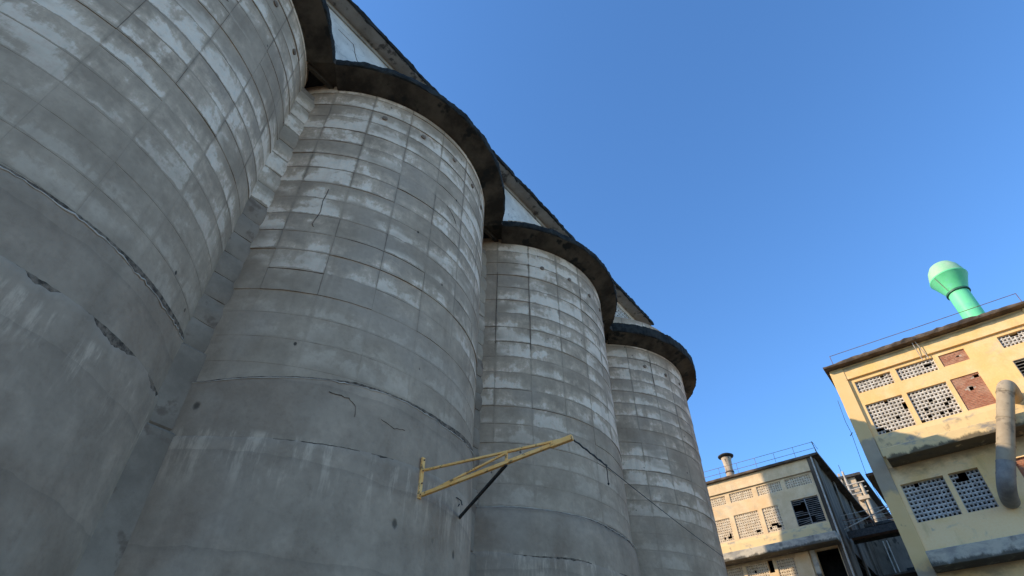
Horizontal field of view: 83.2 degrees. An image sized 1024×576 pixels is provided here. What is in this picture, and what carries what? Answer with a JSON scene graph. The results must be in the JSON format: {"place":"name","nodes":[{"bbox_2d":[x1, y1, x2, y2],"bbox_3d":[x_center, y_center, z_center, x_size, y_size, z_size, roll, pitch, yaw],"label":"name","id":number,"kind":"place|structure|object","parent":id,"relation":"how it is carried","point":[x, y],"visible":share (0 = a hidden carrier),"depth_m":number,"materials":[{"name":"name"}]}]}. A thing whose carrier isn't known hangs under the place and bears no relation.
{"place":"outdoors","nodes":[
{"label":"outdoors","id":0,"kind":"place"},
{"bbox_2d":[352,0,1023,513],"label":"sky","id":1,"kind":"structure","parent":0,"point":[778,186],"materials":[{"name":"blue"}]},
{"bbox_2d":[837,465,892,521],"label":"building","id":2,"kind":"structure","parent":0,"point":[859,488],"depth_m":67.53,"materials":[{"name":"concrete"}]},
{"bbox_2d":[823,293,1023,575],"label":"factory building","id":3,"kind":"structure","parent":0,"point":[920,409],"depth_m":28.30,"materials":[{"name":"yellow paint"}]},
{"bbox_2d":[841,505,900,543],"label":"walkway bridge","id":4,"kind":"structure","parent":3,"relation":"on","point":[875,533],"depth_m":44.23,"materials":[{"name":"metal"}]},
{"bbox_2d":[928,260,984,318],"bbox_3d":[25.432,0.604,32.582,1.930,5.320,1.930,-27,-49,27],"label":"roof ventilator","id":5,"kind":"object","parent":3,"relation":"on","point":[948,279],"visible":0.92,"depth_m":32.74,"materials":[{"name":"green paint"}]},
{"bbox_2d":[995,380,1023,508],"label":"exhaust duct","id":6,"kind":"object","parent":3,"relation":"attached to","point":[1009,395],"visible":1,"depth_m":25.08,"materials":[{"name":"beige metal"}]},
{"label":"ground","id":7,"kind":"structure","parent":0,"visible":0},
{"bbox_2d":[0,0,336,575],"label":"grain silo","id":8,"kind":"object","parent":7,"relation":"on","point":[147,147],"visible":0.98,"depth_m":9.47,"materials":[{"name":"concrete"}]},
{"bbox_2d":[114,60,504,575],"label":"grain silo","id":9,"kind":"object","parent":7,"relation":"on","point":[333,398],"visible":0.81,"depth_m":12.49,"materials":[{"name":"concrete"}]},
{"bbox_2d":[326,0,653,325],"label":"rooftop gallery","id":10,"kind":"object","parent":9,"relation":"on","point":[358,34],"visible":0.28,"depth_m":21.48,"materials":[{"name":"white paint"}]},
{"bbox_2d":[417,434,573,518],"bbox_3d":[-0.204,3.712,11.621,3.741,0.870,1.681,-27,-49,27],"label":"jib crane","id":11,"kind":"object","parent":9,"relation":"attached to","point":[552,444],"visible":0.99,"depth_m":11.26,"materials":[{"name":"yellow paint"}]},
{"bbox_2d":[574,440,722,556],"bbox_3d":[4.975,7.077,17.427,0.049,2.868,17.556,-18,-45,19],"label":"steel cable","id":12,"kind":"object","parent":11,"relation":"attached to","point":[600,460],"visible":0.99,"depth_m":12.35,"materials":[{"name":"metal"}]},
{"bbox_2d":[472,220,640,575],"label":"grain silo","id":13,"kind":"object","parent":7,"relation":"on","point":[551,301],"visible":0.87,"depth_m":18.93,"materials":[{"name":"concrete"}]},
{"bbox_2d":[605,317,727,575],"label":"grain silo","id":14,"kind":"object","parent":7,"relation":"on","point":[652,370],"visible":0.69,"depth_m":25.24,"materials":[{"name":"concrete"}]},
{"bbox_2d":[705,441,884,575],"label":"factory building","id":15,"kind":"structure","parent":7,"relation":"on","point":[775,519],"depth_m":46.69,"materials":[{"name":"concrete"}]},
{"bbox_2d":[718,453,733,475],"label":"chimney stack","id":16,"kind":"object","parent":15,"relation":"on","point":[725,458],"visible":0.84,"depth_m":52.46,"materials":[{"name":"metal"}]},
{"bbox_2d":[810,456,854,575],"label":"downpipe","id":17,"kind":"object","parent":15,"relation":"attached to","point":[832,517],"visible":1,"depth_m":43.60,"materials":[{"name":"grey metal"}]},
{"bbox_2d":[857,519,917,575],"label":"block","id":18,"kind":"structure","parent":7,"relation":"on","point":[893,556],"depth_m":53.27,"materials":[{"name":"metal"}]}
]}

